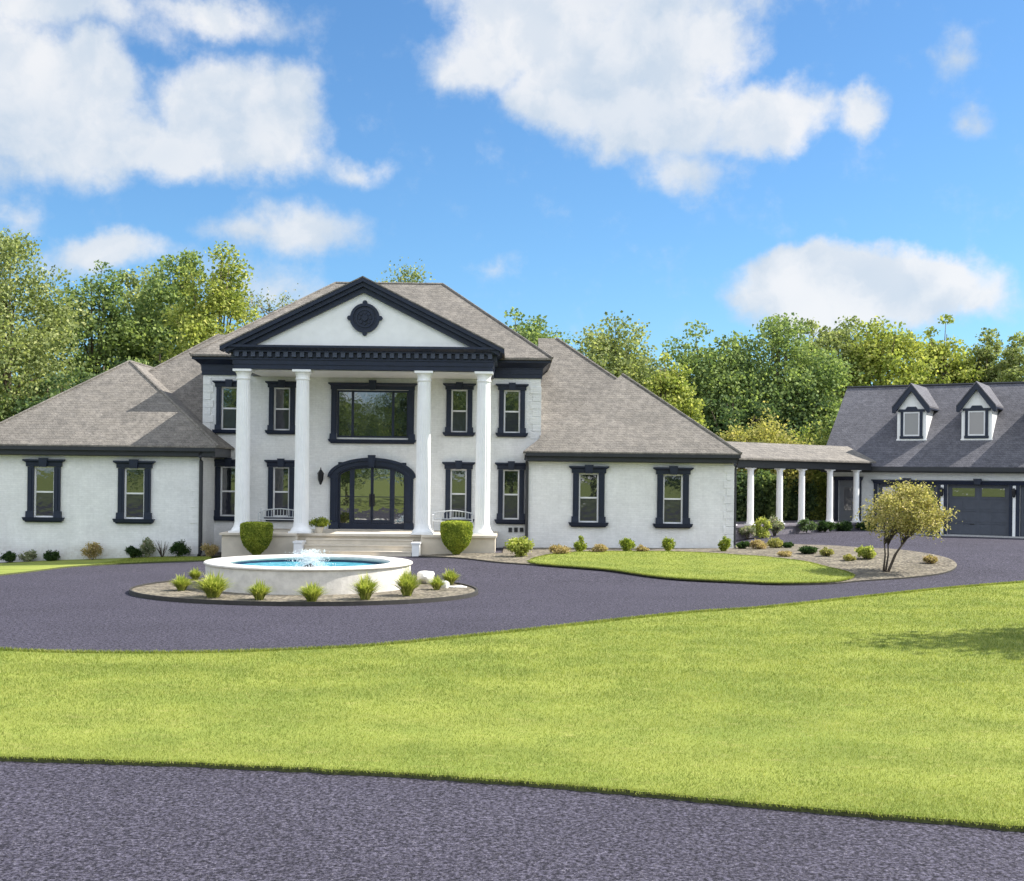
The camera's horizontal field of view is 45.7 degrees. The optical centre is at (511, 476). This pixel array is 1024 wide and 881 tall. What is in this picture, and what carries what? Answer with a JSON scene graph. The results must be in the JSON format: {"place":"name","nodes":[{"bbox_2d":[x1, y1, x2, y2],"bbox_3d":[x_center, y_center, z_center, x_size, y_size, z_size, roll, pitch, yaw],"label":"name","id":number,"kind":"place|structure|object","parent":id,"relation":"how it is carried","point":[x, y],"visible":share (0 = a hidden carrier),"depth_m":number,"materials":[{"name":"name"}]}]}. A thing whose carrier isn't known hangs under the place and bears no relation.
{"place":"outdoors","nodes":[
{"label":"outdoors","id":0,"kind":"place"},
{"bbox_2d":[0,761,1023,880],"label":"front road","id":1,"kind":"structure","parent":0,"point":[79,822],"depth_m":10.15,"materials":[{"name":"grey asphalt"}]},
{"bbox_2d":[0,580,1023,831],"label":"front lawn","id":2,"kind":"structure","parent":0,"point":[450,767],"depth_m":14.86,"materials":[{"name":"green plant"}]},
{"bbox_2d":[0,530,1023,652],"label":"driveway","id":3,"kind":"structure","parent":0,"point":[100,607],"depth_m":28.57,"materials":[{"name":"grey asphalt"}]},
{"bbox_2d":[129,578,477,605],"bbox_3d":[-5.254,2.887,31.375,8.780,0.105,7.550,1,0,0],"label":"bed edging","id":4,"kind":"object","parent":3,"relation":"on","point":[280,603],"visible":0.59,"depth_m":28.07,"materials":[{"name":"grey stone"}]},
{"bbox_2d":[132,579,475,601],"bbox_3d":[-5.254,2.907,31.375,8.680,0.085,7.450,1,0,0],"label":"fountain bed","id":5,"kind":"object","parent":3,"relation":"on","point":[167,589],"visible":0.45,"depth_m":29.59,"materials":[{"name":"beige gravel"}]},
{"bbox_2d":[169,574,193,590],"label":"grass tuft","id":6,"kind":"object","parent":5,"relation":"on","point":[181,583],"visible":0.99,"depth_m":30.26,"materials":[{"name":"green plant"}]},
{"bbox_2d":[187,567,201,579],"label":"grass tuft","id":7,"kind":"object","parent":5,"relation":"on","point":[194,574],"visible":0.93,"depth_m":33.21,"materials":[{"name":"green plant"}]},
{"bbox_2d":[191,570,237,597],"bbox_3d":[-7.053,2.503,28.781,1.290,0.712,1.338,1,0,0],"label":"grass tuft","id":8,"kind":"object","parent":5,"relation":"on","point":[211,587],"visible":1,"depth_m":28.64,"materials":[{"name":"green plant"}]},
{"bbox_2d":[244,579,271,599],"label":"grass tuft","id":9,"kind":"object","parent":5,"relation":"on","point":[258,591],"visible":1,"depth_m":28.21,"materials":[{"name":"green plant"}]},
{"bbox_2d":[294,581,331,601],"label":"grass tuft","id":10,"kind":"object","parent":5,"relation":"on","point":[310,593],"visible":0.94,"depth_m":27.95,"materials":[{"name":"green plant"}]},
{"bbox_2d":[350,573,379,599],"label":"grass tuft","id":11,"kind":"object","parent":5,"relation":"on","point":[365,587],"visible":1,"depth_m":28.56,"materials":[{"name":"green plant"}]},
{"bbox_2d":[392,565,422,595],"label":"grass tuft","id":12,"kind":"object","parent":5,"relation":"on","point":[406,583],"visible":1,"depth_m":29.60,"materials":[{"name":"green plant"}]},
{"bbox_2d":[417,571,434,583],"bbox_3d":[-2.348,2.756,33.044,0.482,0.426,0.448,1,0,0],"label":"rock","id":13,"kind":"object","parent":5,"relation":"on","point":[425,576],"visible":0.77,"depth_m":32.91,"materials":[{"name":"white stone"}]},
{"bbox_2d":[427,574,447,589],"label":"grass tuft","id":14,"kind":"object","parent":5,"relation":"on","point":[436,583],"visible":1,"depth_m":31.27,"materials":[{"name":"green plant"}]},
{"bbox_2d":[441,567,460,584],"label":"grass tuft","id":15,"kind":"object","parent":5,"relation":"on","point":[451,577],"visible":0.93,"depth_m":32.78,"materials":[{"name":"green plant"}]},
{"bbox_2d":[203,549,412,594],"bbox_3d":[-5.368,2.418,32.200,5.455,1.041,5.455,1,0,0],"label":"fountain","id":16,"kind":"object","parent":3,"relation":"on","point":[284,574],"visible":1,"depth_m":30.15,"materials":[{"name":"white stone"}]},
{"bbox_2d":[418,543,956,584],"bbox_3d":[6.802,2.807,42.608,16.526,0.557,13.241,1,0,38],"label":"planting bed","id":17,"kind":"object","parent":3,"relation":"on","point":[907,564],"visible":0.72,"depth_m":40.66,"materials":[{"name":"beige gravel"}]},
{"bbox_2d":[440,520,472,554],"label":"topiary","id":18,"kind":"object","parent":17,"relation":"on","point":[456,536],"visible":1,"depth_m":42.16,"materials":[{"name":"green plant"}]},
{"bbox_2d":[505,536,534,556],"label":"shrub","id":19,"kind":"object","parent":17,"relation":"on","point":[519,547],"visible":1,"depth_m":41.46,"materials":[{"name":"green plant"}]},
{"bbox_2d":[548,544,571,553],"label":"flowering plant","id":20,"kind":"object","parent":17,"relation":"on","point":[558,549],"visible":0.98,"depth_m":42.21,"materials":[{"name":"beige plant"}]},
{"bbox_2d":[573,535,587,551],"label":"shrub","id":21,"kind":"object","parent":17,"relation":"on","point":[578,545],"visible":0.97,"depth_m":43.54,"materials":[{"name":"green plant"}]},
{"bbox_2d":[589,544,607,551],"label":"flowering plant","id":22,"kind":"object","parent":17,"relation":"on","point":[599,548],"visible":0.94,"depth_m":43.05,"materials":[{"name":"beige plant"}]},
{"bbox_2d":[618,537,635,550],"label":"shrub","id":23,"kind":"object","parent":17,"relation":"on","point":[625,543],"visible":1,"depth_m":43.58,"materials":[{"name":"green plant"}]},
{"bbox_2d":[661,536,675,550],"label":"shrub","id":24,"kind":"object","parent":17,"relation":"on","point":[668,544],"visible":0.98,"depth_m":43.94,"materials":[{"name":"green plant"}]},
{"bbox_2d":[718,536,730,550],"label":"shrub","id":25,"kind":"object","parent":17,"relation":"on","point":[724,544],"visible":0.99,"depth_m":44.32,"materials":[{"name":"green plant"}]},
{"bbox_2d":[749,538,767,548],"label":"flowering plant","id":26,"kind":"object","parent":17,"relation":"on","point":[759,544],"visible":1,"depth_m":45.34,"materials":[{"name":"beige plant"}]},
{"bbox_2d":[766,537,782,547],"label":"flowering plant","id":27,"kind":"object","parent":17,"relation":"on","point":[775,543],"visible":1,"depth_m":45.87,"materials":[{"name":"yellow plant"}]},
{"bbox_2d":[797,545,817,553],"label":"shrub","id":28,"kind":"object","parent":17,"relation":"on","point":[806,549],"visible":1,"depth_m":42.47,"materials":[{"name":"green plant"}]},
{"bbox_2d":[854,545,876,558],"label":"shrub","id":29,"kind":"object","parent":17,"relation":"on","point":[867,552],"visible":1,"depth_m":40.65,"materials":[{"name":"green plant"}]},
{"bbox_2d":[850,477,962,571],"bbox_3d":[12.347,1.516,37.844,2.885,3.044,2.857,1,0,45],"label":"tree","id":30,"kind":"object","parent":17,"relation":"on","point":[920,513],"visible":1,"depth_m":37.44,"materials":[{"name":"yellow plant"}]},
{"bbox_2d":[739,525,755,538],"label":"shrub","id":31,"kind":"object","parent":3,"relation":"on","point":[746,530],"visible":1,"depth_m":49.89,"materials":[{"name":"green plant"}]},
{"bbox_2d":[766,514,784,535],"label":"shrub","id":32,"kind":"object","parent":3,"relation":"on","point":[777,526],"visible":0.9,"depth_m":50.92,"materials":[{"name":"green plant"}]},
{"bbox_2d":[816,520,836,531],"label":"shrub","id":33,"kind":"object","parent":3,"relation":"on","point":[824,525],"visible":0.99,"depth_m":53.21,"materials":[{"name":"green plant"}]},
{"bbox_2d":[879,530,1023,537],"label":"garage apron","id":34,"kind":"object","parent":3,"relation":"on","point":[973,535],"visible":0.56,"depth_m":53.86,"materials":[{"name":"concrete"}]},
{"bbox_2d":[0,0,1023,384],"label":"sky","id":35,"kind":"structure","parent":0,"point":[728,166],"materials":[{"name":"blue"}]},
{"bbox_2d":[527,550,856,583],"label":"island lawn","id":36,"kind":"structure","parent":0,"point":[701,567],"depth_m":38.61,"materials":[{"name":"green plant"}]},
{"bbox_3d":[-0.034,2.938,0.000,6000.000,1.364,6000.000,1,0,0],"label":"ground","id":37,"kind":"structure","parent":0,"visible":0},
{"bbox_2d":[0,387,23,421],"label":"tree","id":38,"kind":"object","parent":37,"relation":"on","point":[3,406],"visible":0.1,"depth_m":62.97,"materials":[{"name":"green plant"}]},
{"bbox_2d":[6,371,79,418],"bbox_3d":[-24.170,-1.147,64.100,6.351,8.886,6.414,1,0,-25],"label":"tree","id":39,"kind":"object","parent":37,"relation":"on","point":[29,403],"visible":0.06,"depth_m":63.25,"materials":[{"name":"green plant"}]},
{"bbox_2d":[0,228,95,419],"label":"tree","id":40,"kind":"object","parent":37,"relation":"on","point":[21,347],"visible":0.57,"depth_m":64.95,"materials":[{"name":"green plant"}]},
{"bbox_2d":[32,260,153,385],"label":"tree","id":41,"kind":"object","parent":37,"relation":"on","point":[119,333],"visible":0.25,"depth_m":73.09,"materials":[{"name":"green plant"}]},
{"bbox_2d":[64,360,125,385],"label":"tree","id":42,"kind":"object","parent":37,"relation":"on","point":[83,375],"visible":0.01,"depth_m":65.73,"materials":[{"name":"green plant"}]},
{"bbox_2d":[0,557,207,575],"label":"grass verge","id":43,"kind":"object","parent":37,"relation":"on","point":[10,568],"depth_m":41.39,"materials":[{"name":"green plant"}]},
{"bbox_2d":[18,549,36,561],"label":"flowering plant","id":44,"kind":"object","parent":43,"relation":"on","point":[29,556],"visible":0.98,"depth_m":44.34,"materials":[{"name":"green plant"}]},
{"bbox_2d":[43,550,60,560],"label":"shrub","id":45,"kind":"object","parent":43,"relation":"on","point":[52,555],"visible":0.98,"depth_m":44.35,"materials":[{"name":"green plant"}]},
{"bbox_2d":[81,541,102,559],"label":"shrub","id":46,"kind":"object","parent":43,"relation":"on","point":[93,549],"visible":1,"depth_m":44.30,"materials":[{"name":"beige plant"}]},
{"bbox_2d":[124,545,144,557],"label":"shrub","id":47,"kind":"object","parent":43,"relation":"on","point":[132,551],"visible":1,"depth_m":44.33,"materials":[{"name":"green plant"}]},
{"bbox_2d":[139,537,155,557],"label":"shrub","id":48,"kind":"object","parent":43,"relation":"on","point":[148,543],"visible":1,"depth_m":44.41,"materials":[{"name":"green plant"}]},
{"bbox_2d":[91,556,210,564],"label":"verge blades","id":49,"kind":"object","parent":43,"relation":"on","point":[151,559],"visible":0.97,"depth_m":42.81,"materials":[{"name":"green plant"}]},
{"bbox_2d":[0,552,220,562],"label":"flower bed","id":50,"kind":"object","parent":37,"relation":"on","point":[218,554],"visible":0.19,"depth_m":44.72,"materials":[{"name":"soil"}]},
{"bbox_2d":[0,550,17,562],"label":"shrub","id":51,"kind":"object","parent":50,"relation":"on","point":[9,556],"visible":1,"depth_m":44.13,"materials":[{"name":"green plant"}]},
{"bbox_2d":[167,539,190,556],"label":"shrub","id":52,"kind":"object","parent":50,"relation":"on","point":[180,548],"visible":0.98,"depth_m":44.27,"materials":[{"name":"green plant"}]},
{"bbox_2d":[199,543,219,556],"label":"flowering plant","id":53,"kind":"object","parent":50,"relation":"on","point":[211,550],"visible":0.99,"depth_m":43.75,"materials":[{"name":"beige plant"}]},
{"bbox_2d":[77,265,173,370],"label":"tree","id":54,"kind":"object","parent":37,"relation":"on","point":[135,284],"visible":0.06,"depth_m":82.89,"materials":[{"name":"green plant"}]},
{"bbox_2d":[127,342,167,366],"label":"tree","id":55,"kind":"object","parent":37,"relation":"on","point":[143,360],"visible":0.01,"depth_m":67.99,"materials":[{"name":"green plant"}]},
{"bbox_2d":[126,247,206,365],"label":"tree","id":56,"kind":"object","parent":37,"relation":"on","point":[157,330],"visible":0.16,"depth_m":74.57,"materials":[{"name":"green plant"}]},
{"bbox_2d":[140,240,260,365],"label":"tree","id":57,"kind":"object","parent":37,"relation":"on","point":[224,299],"visible":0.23,"depth_m":68.79,"materials":[{"name":"green plant"}]},
{"bbox_2d":[240,521,273,554],"bbox_3d":[-8.950,2.205,42.561,1.190,1.314,1.196,1,0,0],"label":"topiary","id":58,"kind":"object","parent":37,"relation":"on","point":[256,537],"visible":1,"depth_m":42.17,"materials":[{"name":"green plant"}]},
{"bbox_2d":[234,283,299,324],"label":"thin tree","id":59,"kind":"object","parent":37,"relation":"on","point":[269,309],"visible":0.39,"depth_m":71.55,"materials":[{"name":"green plant"}]},
{"bbox_2d":[0,276,742,561],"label":"mansion","id":60,"kind":"structure","parent":37,"relation":"on","point":[365,416],"depth_m":46.20,"materials":[{"name":"white paint"}]},
{"bbox_2d":[22,458,64,521],"bbox_3d":[-17.239,0.478,44.733,1.520,2.367,0.295,1,0,0],"label":"window","id":61,"kind":"structure","parent":60,"relation":"in","point":[46,507],"depth_m":44.71,"materials":[{"name":"black paint"}]},
{"bbox_2d":[112,459,155,523],"bbox_3d":[-13.911,0.537,44.733,1.520,2.367,0.295,1,0,0],"label":"window","id":62,"kind":"structure","parent":60,"relation":"in","point":[134,475],"depth_m":44.71,"materials":[{"name":"black paint"}]},
{"bbox_2d":[213,458,234,520],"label":"window","id":63,"kind":"structure","parent":60,"relation":"in","point":[225,474],"depth_m":46.92,"materials":[{"name":"blue paint"}]},
{"bbox_2d":[212,379,236,433],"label":"window","id":64,"kind":"structure","parent":60,"relation":"in","point":[226,391],"depth_m":46.92,"materials":[{"name":"blue paint"}]},
{"bbox_2d":[258,508,293,521],"bbox_3d":[-8.767,1.589,45.782,1.533,0.821,0.519,1,0,0],"label":"garden bench","id":65,"kind":"object","parent":60,"relation":"on","point":[261,512],"visible":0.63,"depth_m":46.00,"materials":[{"name":"paint"}]},
{"bbox_2d":[264,458,294,521],"bbox_3d":[-8.906,0.504,46.833,1.270,2.427,0.295,1,0,0],"label":"window","id":66,"kind":"structure","parent":60,"relation":"in","point":[280,484],"depth_m":46.81,"materials":[{"name":"blue paint"}]},
{"bbox_2d":[265,380,295,434],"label":"window","id":67,"kind":"structure","parent":60,"relation":"in","point":[281,392],"depth_m":46.81,"materials":[{"name":"blue paint"}]},
{"bbox_2d":[309,516,329,532],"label":"potted plant","id":68,"kind":"object","parent":60,"relation":"on","point":[322,522],"visible":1,"depth_m":43.85,"materials":[{"name":"green plant"}]},
{"bbox_2d":[328,380,416,443],"bbox_3d":[-5.372,-2.502,46.833,3.420,2.440,0.335,1,0,0],"label":"window","id":69,"kind":"structure","parent":60,"relation":"in","point":[358,410],"depth_m":46.96,"materials":[{"name":"glass"}]},
{"bbox_2d":[432,510,472,531],"bbox_3d":[-2.238,1.664,45.782,1.533,0.821,0.519,1,0,0],"label":"garden bench","id":70,"kind":"object","parent":60,"relation":"on","point":[433,517],"visible":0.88,"depth_m":45.99,"materials":[{"name":"paint"}]},
{"bbox_2d":[442,460,474,521],"bbox_3d":[-2.067,0.583,46.833,1.270,2.427,0.295,1,0,0],"label":"window","id":71,"kind":"structure","parent":60,"relation":"in","point":[458,473],"depth_m":46.92,"materials":[{"name":"blue paint"}]},
{"bbox_2d":[443,382,475,436],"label":"window","id":72,"kind":"structure","parent":60,"relation":"in","point":[458,408],"depth_m":46.81,"materials":[{"name":"blue paint"}]},
{"bbox_2d":[494,461,525,523],"bbox_3d":[-0.037,0.606,46.833,1.270,2.427,0.295,1,0,0],"label":"window","id":73,"kind":"structure","parent":60,"relation":"in","point":[510,474],"depth_m":46.81,"materials":[{"name":"blue paint"}]},
{"bbox_2d":[495,383,528,436],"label":"window","id":74,"kind":"structure","parent":60,"relation":"in","point":[511,395],"depth_m":46.81,"materials":[{"name":"blue paint"}]},
{"bbox_2d":[568,465,608,526],"bbox_3d":[2.912,0.720,46.133,1.520,2.367,0.295,1,0,0],"label":"window","id":75,"kind":"structure","parent":60,"relation":"in","point":[588,497],"depth_m":46.11,"materials":[{"name":"blue paint"}]},
{"bbox_2d":[653,466,693,528],"bbox_3d":[6.113,0.767,46.133,1.520,2.367,0.295,1,0,0],"label":"window","id":76,"kind":"structure","parent":60,"relation":"in","point":[672,484],"depth_m":46.11,"materials":[{"name":"blue paint"}]},
{"bbox_2d":[375,257,435,282],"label":"thin tree","id":77,"kind":"object","parent":37,"relation":"on","point":[413,274],"visible":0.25,"depth_m":73.18,"materials":[{"name":"green plant"}]},
{"bbox_2d":[504,307,575,346],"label":"tree","id":78,"kind":"object","parent":37,"relation":"on","point":[532,334],"visible":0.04,"depth_m":77.00,"materials":[{"name":"green plant"}]},
{"bbox_2d":[573,310,681,401],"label":"tree","id":79,"kind":"object","parent":37,"relation":"on","point":[614,358],"visible":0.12,"depth_m":74.89,"materials":[{"name":"green plant"}]},
{"bbox_2d":[644,352,709,430],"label":"tree","id":80,"kind":"object","parent":37,"relation":"on","point":[666,386],"visible":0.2,"depth_m":69.47,"materials":[{"name":"green plant"}]},
{"bbox_2d":[645,319,770,435],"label":"tree","id":81,"kind":"object","parent":37,"relation":"on","point":[708,369],"visible":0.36,"depth_m":76.08,"materials":[{"name":"green plant"}]},
{"bbox_2d":[716,418,757,476],"bbox_3d":[10.905,-0.184,59.557,3.085,5.425,2.994,1,0,0],"label":"bush","id":82,"kind":"object","parent":37,"relation":"on","point":[734,434],"visible":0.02,"depth_m":59.43,"materials":[{"name":"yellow plant"}]},
{"bbox_2d":[698,394,780,437],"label":"tree","id":83,"kind":"object","parent":37,"relation":"on","point":[726,414],"visible":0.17,"depth_m":73.31,"materials":[{"name":"green plant"}]},
{"bbox_2d":[736,469,765,521],"bbox_3d":[10.793,1.029,56.562,1.945,3.014,2.094,1,0,39],"label":"bush","id":84,"kind":"object","parent":37,"relation":"on","point":[741,501],"visible":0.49,"depth_m":56.01,"materials":[{"name":"green plant"}]},
{"bbox_2d":[750,516,771,537],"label":"shrub","id":85,"kind":"object","parent":37,"relation":"on","point":[761,532],"visible":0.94,"depth_m":50.22,"materials":[{"name":"green plant"}]},
{"bbox_2d":[754,469,791,520],"bbox_3d":[12.040,0.829,57.465,2.207,3.347,2.437,1,0,-41],"label":"bush","id":86,"kind":"object","parent":37,"relation":"on","point":[767,479],"visible":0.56,"depth_m":56.85,"materials":[{"name":"green plant"}]},
{"bbox_2d":[733,401,822,493],"bbox_3d":[12.624,-0.637,59.918,5.572,6.314,5.544,1,0,0],"label":"bush","id":87,"kind":"object","parent":37,"relation":"on","point":[766,436],"visible":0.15,"depth_m":59.20,"materials":[{"name":"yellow plant"}]},
{"bbox_2d":[721,312,863,440],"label":"tree","id":88,"kind":"object","parent":37,"relation":"on","point":[816,373],"visible":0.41,"depth_m":76.18,"materials":[{"name":"green plant"}]},
{"bbox_2d":[758,376,831,441],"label":"tree","id":89,"kind":"object","parent":37,"relation":"on","point":[797,426],"visible":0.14,"depth_m":75.11,"materials":[{"name":"green plant"}]},
{"bbox_2d":[783,470,818,520],"bbox_3d":[13.612,0.951,58.512,2.413,3.084,2.218,1,0,0],"label":"bush","id":90,"kind":"object","parent":37,"relation":"on","point":[810,503],"visible":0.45,"depth_m":57.94,"materials":[{"name":"green plant"}]},
{"bbox_2d":[726,441,875,540],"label":"covered walkway","id":91,"kind":"structure","parent":37,"relation":"on","point":[780,458],"depth_m":53.09,"materials":[{"name":"paint"}]},
{"bbox_2d":[797,517,817,532],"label":"shrub","id":92,"kind":"object","parent":37,"relation":"on","point":[812,526],"visible":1,"depth_m":52.22,"materials":[{"name":"green plant"}]},
{"bbox_2d":[787,408,830,478],"bbox_3d":[14.901,-0.492,61.002,4.221,5.935,3.910,1,0,0],"label":"bush","id":93,"kind":"object","parent":37,"relation":"on","point":[818,442],"visible":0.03,"depth_m":60.77,"materials":[{"name":"green plant"}]},
{"bbox_2d":[808,470,826,519],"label":"bush","id":94,"kind":"object","parent":37,"relation":"on","point":[819,513],"visible":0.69,"depth_m":58.42,"materials":[{"name":"green plant"}]},
{"bbox_2d":[800,391,841,444],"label":"tree","id":95,"kind":"object","parent":37,"relation":"on","point":[831,418],"visible":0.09,"depth_m":75.88,"materials":[{"name":"green plant"}]},
{"bbox_2d":[787,315,877,400],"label":"tree","id":96,"kind":"object","parent":37,"relation":"on","point":[838,339],"visible":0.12,"depth_m":83.25,"materials":[{"name":"green plant"}]},
{"bbox_2d":[835,520,853,530],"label":"shrub","id":97,"kind":"object","parent":37,"relation":"on","point":[845,526],"visible":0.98,"depth_m":54.12,"materials":[{"name":"green plant"}]},
{"bbox_2d":[832,316,949,401],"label":"tree","id":98,"kind":"object","parent":37,"relation":"on","point":[882,352],"visible":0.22,"depth_m":80.51,"materials":[{"name":"green plant"}]},
{"bbox_2d":[819,381,1023,536],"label":"garage","id":99,"kind":"structure","parent":37,"relation":"on","point":[960,446],"depth_m":55.96,"materials":[{"name":"white paint"}]},
{"bbox_2d":[839,480,852,520],"bbox_3d":[15.904,1.474,57.418,0.898,2.618,0.070,1,0,31],"label":"entry door","id":100,"kind":"structure","parent":99,"relation":"in","point":[845,486],"depth_m":57.45,"materials":[{"name":"grey glass"}]},
{"bbox_2d":[878,484,937,533],"bbox_3d":[18.244,1.571,56.018,2.696,2.478,0.080,1,0,31],"label":"garage door","id":101,"kind":"structure","parent":99,"relation":"in","point":[880,486],"depth_m":56.13,"materials":[{"name":"paint"}]},
{"bbox_2d":[948,485,1008,535],"bbox_3d":[20.884,1.601,54.431,2.616,2.478,0.080,1,0,31],"label":"garage door","id":102,"kind":"structure","parent":99,"relation":"in","point":[984,509],"depth_m":54.38,"materials":[{"name":"paint"}]},
{"bbox_2d":[1020,486,1023,536],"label":"garage door","id":103,"kind":"structure","parent":99,"relation":"in","point":[1021,487],"depth_m":53.47,"materials":[{"name":"paint"}]},
{"bbox_2d":[897,314,989,384],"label":"tree","id":104,"kind":"object","parent":37,"relation":"on","point":[947,375],"visible":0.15,"depth_m":83.06,"materials":[{"name":"green plant"}]},
{"bbox_2d":[951,327,1014,382],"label":"tree","id":105,"kind":"object","parent":37,"relation":"on","point":[988,353],"visible":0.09,"depth_m":83.36,"materials":[{"name":"green plant"}]},
{"bbox_2d":[977,331,1023,382],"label":"tree","id":106,"kind":"object","parent":37,"relation":"on","point":[1007,371],"visible":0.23,"depth_m":81.51,"materials":[{"name":"green plant"}]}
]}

